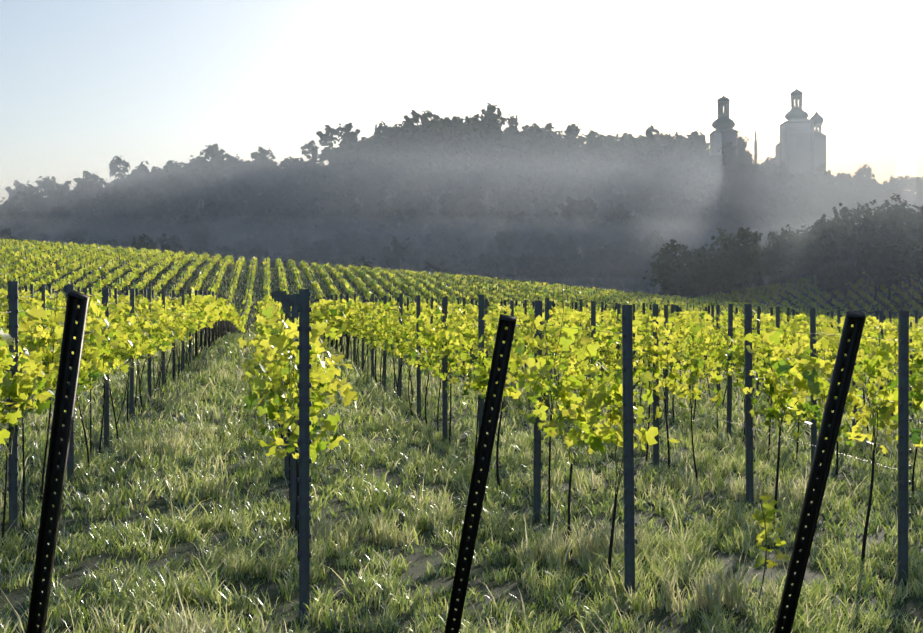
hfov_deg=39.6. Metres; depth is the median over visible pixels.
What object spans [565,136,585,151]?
tree
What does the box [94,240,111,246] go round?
tree
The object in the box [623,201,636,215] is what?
tree
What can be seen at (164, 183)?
tree
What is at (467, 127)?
tree
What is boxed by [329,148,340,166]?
tree
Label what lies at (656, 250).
tree
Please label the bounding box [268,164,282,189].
tree
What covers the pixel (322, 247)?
tree
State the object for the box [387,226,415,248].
tree
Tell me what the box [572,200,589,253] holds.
tree
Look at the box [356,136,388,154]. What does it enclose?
tree
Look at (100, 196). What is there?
tree
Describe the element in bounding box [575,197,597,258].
tree
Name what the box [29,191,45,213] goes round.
tree
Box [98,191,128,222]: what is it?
tree
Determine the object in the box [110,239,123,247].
tree
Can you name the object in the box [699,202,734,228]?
tree
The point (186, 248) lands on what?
tree
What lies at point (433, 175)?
tree
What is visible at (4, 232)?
tree
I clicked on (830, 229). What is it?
ridge tree
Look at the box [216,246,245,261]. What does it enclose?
tree
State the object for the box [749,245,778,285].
ridge tree
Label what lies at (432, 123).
tree
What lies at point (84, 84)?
sky
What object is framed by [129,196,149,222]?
tree
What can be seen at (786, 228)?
tree
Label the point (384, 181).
tree
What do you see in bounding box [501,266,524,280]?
tree
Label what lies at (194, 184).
tree
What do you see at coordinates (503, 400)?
vine shoots
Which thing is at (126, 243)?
tree
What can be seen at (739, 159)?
tree
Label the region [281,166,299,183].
tree
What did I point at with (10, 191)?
tree
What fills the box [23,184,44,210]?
tree
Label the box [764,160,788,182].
tree
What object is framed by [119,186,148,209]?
tree
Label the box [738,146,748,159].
tree
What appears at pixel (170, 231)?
tree
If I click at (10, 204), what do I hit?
tree
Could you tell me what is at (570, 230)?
tree
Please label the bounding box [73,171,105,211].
tree
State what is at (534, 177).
tree
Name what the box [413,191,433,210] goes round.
tree
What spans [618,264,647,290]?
tree
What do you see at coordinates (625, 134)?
tree
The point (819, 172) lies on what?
tree
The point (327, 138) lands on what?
tree
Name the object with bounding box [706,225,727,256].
tree
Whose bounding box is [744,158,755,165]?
tree
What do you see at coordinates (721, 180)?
tree
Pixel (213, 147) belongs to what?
tree
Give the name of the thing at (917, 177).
tree
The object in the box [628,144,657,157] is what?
tree
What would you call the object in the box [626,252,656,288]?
tree
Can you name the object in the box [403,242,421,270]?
tree
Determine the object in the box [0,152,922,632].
terrain
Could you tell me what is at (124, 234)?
tree
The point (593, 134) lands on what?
tree
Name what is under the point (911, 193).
tree
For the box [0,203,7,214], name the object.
tree
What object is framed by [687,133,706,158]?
tree
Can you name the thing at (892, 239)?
ridge tree
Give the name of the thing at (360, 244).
tree
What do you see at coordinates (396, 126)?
tree
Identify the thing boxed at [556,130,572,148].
tree
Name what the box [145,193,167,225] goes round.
tree
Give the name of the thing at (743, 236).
ridge tree
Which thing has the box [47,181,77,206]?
tree
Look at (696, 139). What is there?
tree
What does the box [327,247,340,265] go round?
tree
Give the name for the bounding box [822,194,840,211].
tree
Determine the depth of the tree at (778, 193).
358.27 m
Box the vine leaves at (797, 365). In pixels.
[0,292,922,462]
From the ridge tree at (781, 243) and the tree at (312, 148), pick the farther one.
the tree at (312, 148)
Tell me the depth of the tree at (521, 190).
332.15 m
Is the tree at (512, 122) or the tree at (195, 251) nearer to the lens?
the tree at (195, 251)
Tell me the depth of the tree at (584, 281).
283.70 m
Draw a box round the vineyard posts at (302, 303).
[8,281,917,620]
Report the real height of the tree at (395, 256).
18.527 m
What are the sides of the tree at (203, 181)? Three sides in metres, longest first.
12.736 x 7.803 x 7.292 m
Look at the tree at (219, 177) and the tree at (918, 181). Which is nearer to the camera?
the tree at (219, 177)
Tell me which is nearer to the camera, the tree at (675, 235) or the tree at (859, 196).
the tree at (675, 235)
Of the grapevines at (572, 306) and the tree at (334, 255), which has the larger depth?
the tree at (334, 255)
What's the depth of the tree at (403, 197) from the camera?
324.70 m
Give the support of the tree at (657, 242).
on the terrain at (418, 558)
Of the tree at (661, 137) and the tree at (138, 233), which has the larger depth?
the tree at (661, 137)
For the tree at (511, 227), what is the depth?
303.00 m
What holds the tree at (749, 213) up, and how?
on the terrain at (418, 558)
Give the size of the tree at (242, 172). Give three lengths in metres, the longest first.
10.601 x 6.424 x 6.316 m
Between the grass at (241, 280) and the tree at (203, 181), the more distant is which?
the tree at (203, 181)
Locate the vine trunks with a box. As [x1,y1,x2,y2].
[1,319,919,579]
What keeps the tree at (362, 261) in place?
on the terrain at (418, 558)
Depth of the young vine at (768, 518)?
7.52 m
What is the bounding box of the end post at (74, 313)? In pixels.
[26,290,88,632]
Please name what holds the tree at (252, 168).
on the terrain at (418, 558)
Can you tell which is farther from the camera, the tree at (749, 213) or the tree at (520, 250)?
the tree at (749, 213)
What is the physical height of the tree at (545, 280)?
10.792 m
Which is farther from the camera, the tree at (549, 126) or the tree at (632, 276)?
the tree at (549, 126)
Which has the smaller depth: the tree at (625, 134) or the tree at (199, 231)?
the tree at (199, 231)
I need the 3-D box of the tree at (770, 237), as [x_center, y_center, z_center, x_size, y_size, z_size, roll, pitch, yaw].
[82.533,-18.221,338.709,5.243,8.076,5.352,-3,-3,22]
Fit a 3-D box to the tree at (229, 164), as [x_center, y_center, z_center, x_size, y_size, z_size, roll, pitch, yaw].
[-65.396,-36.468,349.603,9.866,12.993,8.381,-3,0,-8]
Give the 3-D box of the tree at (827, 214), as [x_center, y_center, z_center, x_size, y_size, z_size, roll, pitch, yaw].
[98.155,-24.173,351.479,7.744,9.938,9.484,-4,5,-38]
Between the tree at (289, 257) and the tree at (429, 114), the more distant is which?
the tree at (429, 114)
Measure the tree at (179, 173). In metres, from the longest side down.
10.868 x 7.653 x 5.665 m
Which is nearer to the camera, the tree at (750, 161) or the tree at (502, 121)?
the tree at (750, 161)
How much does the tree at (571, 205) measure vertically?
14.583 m
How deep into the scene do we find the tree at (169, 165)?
356.65 m
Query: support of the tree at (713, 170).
on the terrain at (418, 558)
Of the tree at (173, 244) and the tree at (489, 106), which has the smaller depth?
the tree at (173, 244)
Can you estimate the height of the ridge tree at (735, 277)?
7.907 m
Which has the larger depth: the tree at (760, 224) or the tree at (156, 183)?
the tree at (156, 183)
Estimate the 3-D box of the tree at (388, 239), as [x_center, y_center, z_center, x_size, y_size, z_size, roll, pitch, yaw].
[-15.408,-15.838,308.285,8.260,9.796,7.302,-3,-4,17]
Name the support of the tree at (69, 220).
on the terrain at (418, 558)
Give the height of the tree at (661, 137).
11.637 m
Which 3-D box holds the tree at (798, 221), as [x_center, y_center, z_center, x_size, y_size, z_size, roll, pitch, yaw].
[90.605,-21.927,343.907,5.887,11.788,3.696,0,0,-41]
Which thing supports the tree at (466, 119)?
on the terrain at (418, 558)
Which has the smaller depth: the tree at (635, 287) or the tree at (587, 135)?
the tree at (635, 287)
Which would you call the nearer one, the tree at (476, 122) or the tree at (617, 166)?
the tree at (617, 166)
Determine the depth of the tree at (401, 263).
298.88 m
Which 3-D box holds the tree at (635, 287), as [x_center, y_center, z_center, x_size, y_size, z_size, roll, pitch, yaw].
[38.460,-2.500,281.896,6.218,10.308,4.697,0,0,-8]
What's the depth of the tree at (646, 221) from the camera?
322.03 m
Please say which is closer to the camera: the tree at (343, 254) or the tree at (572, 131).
the tree at (343, 254)
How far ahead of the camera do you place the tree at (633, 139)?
398.37 m
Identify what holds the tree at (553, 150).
on the terrain at (418, 558)
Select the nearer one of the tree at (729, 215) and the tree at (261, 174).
the tree at (729, 215)
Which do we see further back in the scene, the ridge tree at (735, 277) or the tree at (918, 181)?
the tree at (918, 181)
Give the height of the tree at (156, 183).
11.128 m
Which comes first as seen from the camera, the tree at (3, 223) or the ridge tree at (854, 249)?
the ridge tree at (854, 249)
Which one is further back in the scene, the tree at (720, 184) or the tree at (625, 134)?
the tree at (625, 134)
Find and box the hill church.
[709,83,827,186]
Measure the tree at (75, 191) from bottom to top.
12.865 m
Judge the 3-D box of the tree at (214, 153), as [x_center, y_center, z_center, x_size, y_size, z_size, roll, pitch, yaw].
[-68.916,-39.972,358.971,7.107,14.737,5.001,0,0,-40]
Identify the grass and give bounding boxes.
[0,350,922,448]
[0,399,922,547]
[1,256,922,337]
[2,330,910,381]
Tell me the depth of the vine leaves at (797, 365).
10.26 m
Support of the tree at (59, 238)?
on the terrain at (418, 558)
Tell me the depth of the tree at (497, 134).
377.29 m
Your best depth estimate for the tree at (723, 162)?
368.47 m
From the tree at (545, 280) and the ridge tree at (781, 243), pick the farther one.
the tree at (545, 280)
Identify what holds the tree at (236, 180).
on the terrain at (418, 558)
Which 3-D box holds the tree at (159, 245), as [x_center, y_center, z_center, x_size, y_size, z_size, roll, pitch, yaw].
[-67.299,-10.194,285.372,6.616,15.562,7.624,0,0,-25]
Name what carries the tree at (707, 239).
on the terrain at (418, 558)
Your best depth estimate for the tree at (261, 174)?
349.38 m
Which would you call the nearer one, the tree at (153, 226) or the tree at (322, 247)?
the tree at (322, 247)
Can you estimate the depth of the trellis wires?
12.12 m
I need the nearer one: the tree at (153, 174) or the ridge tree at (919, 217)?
the ridge tree at (919, 217)
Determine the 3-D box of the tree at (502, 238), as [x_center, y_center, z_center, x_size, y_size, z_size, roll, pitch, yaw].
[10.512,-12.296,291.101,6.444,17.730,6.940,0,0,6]
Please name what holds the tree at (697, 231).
on the terrain at (418, 558)
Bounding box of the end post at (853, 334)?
[774,312,865,632]
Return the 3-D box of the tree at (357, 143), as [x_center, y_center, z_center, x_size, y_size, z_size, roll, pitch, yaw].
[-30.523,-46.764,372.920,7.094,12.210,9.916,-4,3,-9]
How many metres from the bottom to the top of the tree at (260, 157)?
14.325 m
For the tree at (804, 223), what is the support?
on the terrain at (418, 558)
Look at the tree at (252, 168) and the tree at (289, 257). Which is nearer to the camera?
the tree at (289, 257)
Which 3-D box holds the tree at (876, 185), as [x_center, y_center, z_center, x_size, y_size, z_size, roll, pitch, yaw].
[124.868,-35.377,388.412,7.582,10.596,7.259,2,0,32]
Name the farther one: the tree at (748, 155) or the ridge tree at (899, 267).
the tree at (748, 155)
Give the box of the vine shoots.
[0,290,922,494]
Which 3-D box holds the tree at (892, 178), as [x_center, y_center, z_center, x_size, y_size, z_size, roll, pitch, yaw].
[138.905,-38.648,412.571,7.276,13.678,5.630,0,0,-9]
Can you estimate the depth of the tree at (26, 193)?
333.13 m
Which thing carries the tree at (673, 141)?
on the terrain at (418, 558)
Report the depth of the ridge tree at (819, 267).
248.96 m
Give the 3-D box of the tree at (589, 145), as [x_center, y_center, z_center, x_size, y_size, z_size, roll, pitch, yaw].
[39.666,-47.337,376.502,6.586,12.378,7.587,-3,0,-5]
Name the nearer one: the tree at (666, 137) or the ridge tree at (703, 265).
the ridge tree at (703, 265)
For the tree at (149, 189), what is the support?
on the terrain at (418, 558)
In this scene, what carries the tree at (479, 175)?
on the terrain at (418, 558)
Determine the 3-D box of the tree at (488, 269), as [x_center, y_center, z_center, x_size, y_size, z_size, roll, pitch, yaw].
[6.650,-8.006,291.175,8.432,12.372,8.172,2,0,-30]
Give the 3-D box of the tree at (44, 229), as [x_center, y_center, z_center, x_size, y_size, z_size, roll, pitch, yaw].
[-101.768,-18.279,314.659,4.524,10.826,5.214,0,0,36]
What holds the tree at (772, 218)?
on the terrain at (418, 558)
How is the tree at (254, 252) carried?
on the terrain at (418, 558)
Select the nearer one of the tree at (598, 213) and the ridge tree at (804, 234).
the ridge tree at (804, 234)
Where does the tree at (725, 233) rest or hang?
on the terrain at (418, 558)
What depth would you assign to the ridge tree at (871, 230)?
221.07 m
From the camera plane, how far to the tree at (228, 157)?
360.33 m
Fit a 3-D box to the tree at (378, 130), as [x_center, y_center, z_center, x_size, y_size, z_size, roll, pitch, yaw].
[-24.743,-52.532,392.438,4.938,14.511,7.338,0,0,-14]
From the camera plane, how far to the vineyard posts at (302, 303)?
9.38 m
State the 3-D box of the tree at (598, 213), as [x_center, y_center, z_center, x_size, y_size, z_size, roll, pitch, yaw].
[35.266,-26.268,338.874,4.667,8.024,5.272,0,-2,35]
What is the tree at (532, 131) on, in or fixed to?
on the terrain at (418, 558)
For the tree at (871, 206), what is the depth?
363.99 m
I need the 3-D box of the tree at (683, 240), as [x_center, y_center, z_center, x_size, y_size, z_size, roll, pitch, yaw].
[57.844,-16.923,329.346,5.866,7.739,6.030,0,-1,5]
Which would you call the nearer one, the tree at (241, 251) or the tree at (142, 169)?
the tree at (241, 251)
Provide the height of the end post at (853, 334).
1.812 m
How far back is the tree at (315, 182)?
336.49 m
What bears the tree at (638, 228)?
on the terrain at (418, 558)
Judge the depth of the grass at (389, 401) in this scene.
20.16 m
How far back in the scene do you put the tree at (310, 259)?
297.07 m
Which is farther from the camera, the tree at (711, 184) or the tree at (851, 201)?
the tree at (851, 201)
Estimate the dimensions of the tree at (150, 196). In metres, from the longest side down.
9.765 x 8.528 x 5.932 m
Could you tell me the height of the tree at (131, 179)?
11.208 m
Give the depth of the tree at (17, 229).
312.42 m
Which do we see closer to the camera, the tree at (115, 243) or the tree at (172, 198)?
the tree at (115, 243)
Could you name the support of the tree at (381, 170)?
on the terrain at (418, 558)
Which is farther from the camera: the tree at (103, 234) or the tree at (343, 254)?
the tree at (103, 234)
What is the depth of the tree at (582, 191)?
343.48 m
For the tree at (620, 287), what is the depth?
283.11 m
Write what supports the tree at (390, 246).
on the terrain at (418, 558)
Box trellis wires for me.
[3,293,922,473]
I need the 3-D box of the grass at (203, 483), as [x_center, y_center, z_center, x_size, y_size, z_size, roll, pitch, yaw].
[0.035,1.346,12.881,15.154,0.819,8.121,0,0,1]
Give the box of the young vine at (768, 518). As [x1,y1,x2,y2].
[746,494,789,603]
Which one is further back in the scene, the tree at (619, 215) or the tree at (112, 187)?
the tree at (112, 187)
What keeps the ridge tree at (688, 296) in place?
on the terrain at (418, 558)
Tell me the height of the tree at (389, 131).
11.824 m
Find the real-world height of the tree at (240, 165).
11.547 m
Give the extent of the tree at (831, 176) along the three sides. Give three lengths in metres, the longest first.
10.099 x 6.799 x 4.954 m
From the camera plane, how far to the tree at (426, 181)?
338.20 m
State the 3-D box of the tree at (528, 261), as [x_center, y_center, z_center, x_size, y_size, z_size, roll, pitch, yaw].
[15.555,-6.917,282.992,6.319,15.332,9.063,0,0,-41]
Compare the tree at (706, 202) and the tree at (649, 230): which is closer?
the tree at (649, 230)
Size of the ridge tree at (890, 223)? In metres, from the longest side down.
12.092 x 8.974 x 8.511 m
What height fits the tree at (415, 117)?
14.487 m
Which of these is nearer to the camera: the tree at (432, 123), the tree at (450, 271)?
the tree at (450, 271)
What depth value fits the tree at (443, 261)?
289.70 m
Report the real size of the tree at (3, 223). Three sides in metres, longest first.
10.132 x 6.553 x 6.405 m
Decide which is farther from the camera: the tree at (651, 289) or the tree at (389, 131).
the tree at (389, 131)
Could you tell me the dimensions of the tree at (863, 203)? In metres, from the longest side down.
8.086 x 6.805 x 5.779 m
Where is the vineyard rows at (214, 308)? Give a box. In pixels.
[0,238,922,346]
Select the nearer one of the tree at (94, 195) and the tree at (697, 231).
the tree at (697, 231)
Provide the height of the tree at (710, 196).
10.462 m
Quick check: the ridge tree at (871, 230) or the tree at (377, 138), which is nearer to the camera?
the ridge tree at (871, 230)
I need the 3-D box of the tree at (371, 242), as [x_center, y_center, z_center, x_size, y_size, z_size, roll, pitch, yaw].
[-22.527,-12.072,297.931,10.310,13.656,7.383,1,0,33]
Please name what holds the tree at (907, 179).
on the terrain at (418, 558)
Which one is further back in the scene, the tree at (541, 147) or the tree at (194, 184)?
the tree at (541, 147)
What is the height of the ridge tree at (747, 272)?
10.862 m
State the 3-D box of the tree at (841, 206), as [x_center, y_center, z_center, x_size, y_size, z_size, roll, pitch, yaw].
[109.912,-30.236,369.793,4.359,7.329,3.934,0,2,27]
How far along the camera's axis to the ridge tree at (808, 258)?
220.84 m
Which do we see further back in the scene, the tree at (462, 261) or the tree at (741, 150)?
the tree at (741, 150)
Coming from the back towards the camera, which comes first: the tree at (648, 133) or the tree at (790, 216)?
the tree at (648, 133)
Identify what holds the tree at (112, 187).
on the terrain at (418, 558)
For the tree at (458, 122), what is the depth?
379.12 m
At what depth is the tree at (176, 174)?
343.69 m
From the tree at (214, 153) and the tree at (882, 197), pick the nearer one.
the tree at (214, 153)
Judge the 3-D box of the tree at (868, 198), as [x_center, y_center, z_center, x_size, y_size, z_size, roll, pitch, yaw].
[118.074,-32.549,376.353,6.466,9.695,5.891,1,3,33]
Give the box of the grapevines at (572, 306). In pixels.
[0,238,920,370]
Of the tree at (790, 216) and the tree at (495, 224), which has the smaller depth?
the tree at (495, 224)
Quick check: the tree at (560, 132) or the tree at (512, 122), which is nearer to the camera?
the tree at (512, 122)
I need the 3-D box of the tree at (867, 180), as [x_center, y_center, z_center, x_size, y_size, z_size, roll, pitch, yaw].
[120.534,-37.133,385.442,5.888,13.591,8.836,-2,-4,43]
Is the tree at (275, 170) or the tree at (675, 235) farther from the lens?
the tree at (275, 170)
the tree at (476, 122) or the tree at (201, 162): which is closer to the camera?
the tree at (201, 162)
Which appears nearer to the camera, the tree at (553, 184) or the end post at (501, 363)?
the end post at (501, 363)
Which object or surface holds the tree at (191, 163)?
on the terrain at (418, 558)
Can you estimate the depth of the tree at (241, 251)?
300.95 m
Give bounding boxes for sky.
[0,0,922,203]
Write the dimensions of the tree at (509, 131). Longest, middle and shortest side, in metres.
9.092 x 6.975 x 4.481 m
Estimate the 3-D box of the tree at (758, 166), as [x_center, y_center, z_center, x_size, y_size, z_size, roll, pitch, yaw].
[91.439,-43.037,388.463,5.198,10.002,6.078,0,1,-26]
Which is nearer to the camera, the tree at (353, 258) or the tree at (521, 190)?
the tree at (353, 258)
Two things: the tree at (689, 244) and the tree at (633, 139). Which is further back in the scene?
the tree at (633, 139)
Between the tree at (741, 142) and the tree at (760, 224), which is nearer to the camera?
the tree at (760, 224)
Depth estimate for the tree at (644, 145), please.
373.10 m
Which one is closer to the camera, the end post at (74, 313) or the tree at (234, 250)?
the end post at (74, 313)
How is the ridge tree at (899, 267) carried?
on the terrain at (418, 558)
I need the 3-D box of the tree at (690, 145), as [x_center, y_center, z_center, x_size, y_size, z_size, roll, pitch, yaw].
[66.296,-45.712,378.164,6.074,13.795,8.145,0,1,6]
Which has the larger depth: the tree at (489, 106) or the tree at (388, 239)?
the tree at (489, 106)
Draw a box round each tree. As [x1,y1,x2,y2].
[0,197,22,211]
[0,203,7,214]
[0,217,11,229]
[0,228,20,239]
[4,207,27,233]
[5,180,28,209]
[11,224,36,238]
[14,185,41,222]
[16,225,46,241]
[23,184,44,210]
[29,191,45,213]
[35,176,58,202]
[38,220,53,240]
[46,204,70,241]
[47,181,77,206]
[54,206,73,226]
[55,232,74,242]
[61,220,87,242]
[65,236,92,245]
[68,186,87,215]
[72,183,97,218]
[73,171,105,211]
[86,188,108,215]
[88,226,126,246]
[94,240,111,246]
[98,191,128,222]
[107,186,137,218]
[108,184,118,191]
[108,231,128,245]
[109,156,129,185]
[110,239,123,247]
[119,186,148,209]
[122,235,138,247]
[125,169,137,180]
[125,175,145,187]
[128,231,150,246]
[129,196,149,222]
[130,181,156,220]
[131,233,156,249]
[133,161,150,177]
[142,175,159,191]
[142,231,156,239]
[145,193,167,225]
[145,194,171,216]
[148,220,165,238]
[149,166,165,192]
[151,236,168,250]
[152,172,178,210]
[152,175,165,196]
[158,222,190,243]
[159,173,176,208]
[159,233,185,252]
[162,160,182,172]
[166,191,189,219]
[168,173,192,214]
[168,178,198,197]
[169,161,193,170]
[171,168,189,176]
[178,215,213,253]
[182,244,194,251]
[185,167,211,207]
[187,248,202,254]
[192,156,209,167]
[200,144,224,159]
[200,160,229,199]
[204,148,225,167]
[205,159,236,186]
[215,245,236,260]
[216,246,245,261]
[220,153,241,166]
[225,173,249,193]
[232,159,251,169]
[235,165,258,201]
[236,247,252,259]
[243,161,255,173]
[245,259,261,266]
[247,167,269,193]
[248,245,269,259]
[251,146,275,190]
[256,252,280,265]
[257,259,275,267]
[264,160,286,172]
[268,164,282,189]
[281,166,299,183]
[281,253,307,267]
[281,254,306,264]
[284,156,305,169]
[291,157,319,180]
[295,254,324,265]
[300,140,318,167]
[300,162,327,180]
[308,170,329,208]
[311,238,335,265]
[315,125,344,163]
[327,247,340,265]
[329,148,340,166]
[335,140,358,177]
[337,123,360,165]
[337,246,362,262]
[342,250,372,266]
[343,236,382,261]
[348,136,361,152]
[349,255,376,267]
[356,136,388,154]
[356,242,383,260]
[357,249,386,267]
[368,133,388,145]
[370,136,386,149]
[371,169,392,205]
[373,121,387,136]
[373,164,391,192]
[380,230,414,250]
[382,125,394,144]
[382,237,412,269]
[385,123,400,138]
[385,259,405,269]
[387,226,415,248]
[387,238,403,251]
[389,189,414,216]
[392,122,418,162]
[397,121,413,160]
[400,259,412,269]
[402,189,418,215]
[403,110,424,138]
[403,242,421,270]
[410,258,444,272]
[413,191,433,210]
[414,162,438,193]
[417,119,444,152]
[417,262,445,272]
[420,109,440,139]
[422,259,448,269]
[425,167,442,210]
[435,255,474,275]
[436,116,455,129]
[440,267,452,273]
[441,157,466,198]
[450,116,462,130]
[452,124,475,140]
[453,116,471,125]
[454,127,475,153]
[461,162,486,198]
[465,261,481,276]
[466,114,484,143]
[467,162,487,200]
[474,125,492,159]
[475,254,507,277]
[479,107,501,132]
[481,103,501,132]
[490,129,502,141]
[490,222,507,235]
[491,221,518,255]
[494,224,519,272]
[497,116,506,138]
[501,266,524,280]
[502,128,518,139]
[505,211,534,248]
[505,274,532,281]
[507,113,520,138]
[509,178,540,208]
[513,226,534,278]
[514,169,548,207]
[515,251,548,281]
[519,126,539,139]
[531,122,556,139]
[533,136,547,166]
[537,222,570,242]
[540,141,560,172]
[540,270,564,284]
[541,174,560,211]
[542,277,553,284]
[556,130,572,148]
[556,166,578,204]
[558,196,581,233]
[561,134,585,143]
[561,226,580,249]
[562,123,583,152]
[564,174,597,201]
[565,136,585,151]
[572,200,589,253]
[573,221,596,256]
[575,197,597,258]
[575,276,591,287]
[583,195,599,207]
[585,130,602,141]
[585,134,605,160]
[587,132,602,141]
[592,203,603,221]
[592,271,619,290]
[593,185,621,217]
[598,138,613,144]
[603,203,629,224]
[604,283,623,290]
[605,133,626,145]
[608,173,628,194]
[610,209,630,238]
[611,157,644,195]
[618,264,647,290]
[619,132,633,140]
[619,136,636,142]
[620,216,646,251]
[621,169,642,193]
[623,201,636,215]
[624,282,646,292]
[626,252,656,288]
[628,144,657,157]
[635,136,658,180]
[639,260,663,293]
[640,218,660,252]
[640,223,655,240]
[641,230,665,294]
[641,240,674,262]
[641,279,660,293]
[642,261,697,296]
[644,125,659,154]
[644,162,668,203]
[650,239,700,296]
[653,132,673,154]
[655,225,680,244]
[657,132,670,155]
[661,280,706,297]
[662,281,697,297]
[669,131,686,162]
[675,211,712,241]
[676,235,694,243]
[676,243,725,297]
[677,138,696,162]
[677,240,694,249]
[683,130,703,157]
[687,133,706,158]
[687,238,708,257]
[691,242,710,257]
[699,180,719,219]
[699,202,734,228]
[701,177,727,194]
[701,186,724,217]
[704,200,714,209]
[705,235,720,251]
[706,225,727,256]
[708,153,730,182]
[708,162,724,176]
[709,227,762,294]
[711,217,730,233]
[711,260,746,294]
[712,173,726,208]
[715,230,733,239]
[716,204,742,234]
[717,156,744,181]
[718,141,737,164]
[723,241,760,285]
[738,135,749,147]
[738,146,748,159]
[741,208,762,227]
[742,151,752,164]
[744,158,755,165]
[744,216,763,232]
[747,214,769,244]
[747,246,778,285]
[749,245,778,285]
[755,158,771,174]
[761,164,779,174]
[762,211,781,236]
[762,224,799,290]
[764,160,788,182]
[765,233,779,245]
[768,190,803,214]
[777,225,792,240]
[785,224,830,274]
[785,233,827,290]
[786,212,803,230]
[792,213,804,235]
[795,211,817,229]
[797,222,811,234]
[799,228,830,275]
[804,210,833,227]
[805,214,855,293]
[811,164,830,203]
[821,210,838,220]
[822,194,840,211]
[827,172,843,184]
[827,222,861,266]
[831,199,887,285]
[836,199,846,219]
[837,172,850,190]
[839,192,859,217]
[843,192,861,208]
[848,202,867,215]
[850,171,874,188]
[853,189,873,202]
[856,241,918,305]
[857,163,872,176]
[857,214,907,252]
[864,202,880,209]
[869,188,890,205]
[871,182,885,194]
[874,193,922,243]
[883,175,900,182]
[884,223,922,250]
[888,176,906,207]
[888,237,922,287]
[900,173,916,200]
[903,189,922,205]
[907,205,922,245]
[909,176,922,203]
[912,175,921,195]
[912,196,922,210]
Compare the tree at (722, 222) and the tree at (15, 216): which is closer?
the tree at (15, 216)
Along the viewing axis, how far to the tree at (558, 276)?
282.58 m
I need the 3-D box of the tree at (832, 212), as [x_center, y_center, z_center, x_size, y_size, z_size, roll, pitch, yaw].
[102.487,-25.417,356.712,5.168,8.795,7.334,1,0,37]
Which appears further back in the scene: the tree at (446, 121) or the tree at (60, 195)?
the tree at (446, 121)
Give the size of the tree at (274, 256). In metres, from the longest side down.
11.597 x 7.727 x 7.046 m
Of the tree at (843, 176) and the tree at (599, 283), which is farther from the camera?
the tree at (843, 176)
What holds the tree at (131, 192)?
on the terrain at (418, 558)
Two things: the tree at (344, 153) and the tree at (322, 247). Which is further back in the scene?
the tree at (344, 153)
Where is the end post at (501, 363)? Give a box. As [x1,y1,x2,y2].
[445,314,516,632]
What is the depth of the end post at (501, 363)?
5.52 m
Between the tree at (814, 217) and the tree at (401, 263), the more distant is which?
the tree at (814, 217)
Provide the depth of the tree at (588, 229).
300.38 m
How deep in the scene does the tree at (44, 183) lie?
352.63 m
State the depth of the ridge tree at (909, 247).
215.64 m
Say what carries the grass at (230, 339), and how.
on the terrain at (418, 558)
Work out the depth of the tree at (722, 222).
337.28 m
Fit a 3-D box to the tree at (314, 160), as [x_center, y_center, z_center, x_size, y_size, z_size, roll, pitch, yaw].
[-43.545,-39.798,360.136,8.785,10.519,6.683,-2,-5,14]
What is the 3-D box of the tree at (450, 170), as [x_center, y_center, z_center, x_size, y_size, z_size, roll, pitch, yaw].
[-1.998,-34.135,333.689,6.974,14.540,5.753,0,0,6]
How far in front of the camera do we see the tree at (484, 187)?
338.84 m
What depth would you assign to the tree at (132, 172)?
374.70 m
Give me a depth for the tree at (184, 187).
329.98 m
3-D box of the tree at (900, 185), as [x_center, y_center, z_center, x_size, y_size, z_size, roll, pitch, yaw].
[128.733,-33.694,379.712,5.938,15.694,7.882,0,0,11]
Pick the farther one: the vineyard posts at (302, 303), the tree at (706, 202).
the tree at (706, 202)
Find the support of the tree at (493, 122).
on the terrain at (418, 558)
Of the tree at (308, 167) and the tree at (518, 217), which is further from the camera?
the tree at (308, 167)
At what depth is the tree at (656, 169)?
352.69 m
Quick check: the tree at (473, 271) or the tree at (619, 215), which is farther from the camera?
the tree at (619, 215)
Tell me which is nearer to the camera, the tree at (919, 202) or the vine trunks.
the vine trunks
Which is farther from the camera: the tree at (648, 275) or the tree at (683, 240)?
the tree at (683, 240)
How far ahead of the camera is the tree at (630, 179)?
355.98 m
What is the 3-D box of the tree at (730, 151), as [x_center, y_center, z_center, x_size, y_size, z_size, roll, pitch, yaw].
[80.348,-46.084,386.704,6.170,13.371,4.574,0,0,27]
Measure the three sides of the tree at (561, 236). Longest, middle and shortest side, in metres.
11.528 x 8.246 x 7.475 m
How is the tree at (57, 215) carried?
on the terrain at (418, 558)
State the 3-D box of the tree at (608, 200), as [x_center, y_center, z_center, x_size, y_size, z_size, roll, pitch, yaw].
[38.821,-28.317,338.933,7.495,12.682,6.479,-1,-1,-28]
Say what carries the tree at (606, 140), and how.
on the terrain at (418, 558)
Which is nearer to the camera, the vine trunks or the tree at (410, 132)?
the vine trunks
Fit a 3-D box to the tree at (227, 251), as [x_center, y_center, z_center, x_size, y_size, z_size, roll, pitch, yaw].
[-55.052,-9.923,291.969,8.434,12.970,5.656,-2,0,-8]
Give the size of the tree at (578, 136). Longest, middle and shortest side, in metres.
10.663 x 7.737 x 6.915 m
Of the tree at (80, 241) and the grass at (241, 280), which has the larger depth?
the tree at (80, 241)
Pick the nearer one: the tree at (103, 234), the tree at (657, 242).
the tree at (657, 242)
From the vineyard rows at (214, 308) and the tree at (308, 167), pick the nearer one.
the vineyard rows at (214, 308)
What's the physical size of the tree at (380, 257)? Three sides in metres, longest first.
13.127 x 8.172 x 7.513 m
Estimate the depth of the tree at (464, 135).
361.63 m
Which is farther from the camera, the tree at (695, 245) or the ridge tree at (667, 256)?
the tree at (695, 245)
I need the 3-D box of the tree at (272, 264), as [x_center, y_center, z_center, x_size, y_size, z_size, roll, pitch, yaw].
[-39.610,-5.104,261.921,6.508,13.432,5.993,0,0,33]
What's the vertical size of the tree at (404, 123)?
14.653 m
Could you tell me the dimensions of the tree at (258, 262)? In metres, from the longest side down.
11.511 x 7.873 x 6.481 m
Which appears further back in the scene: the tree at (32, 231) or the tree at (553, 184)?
the tree at (553, 184)

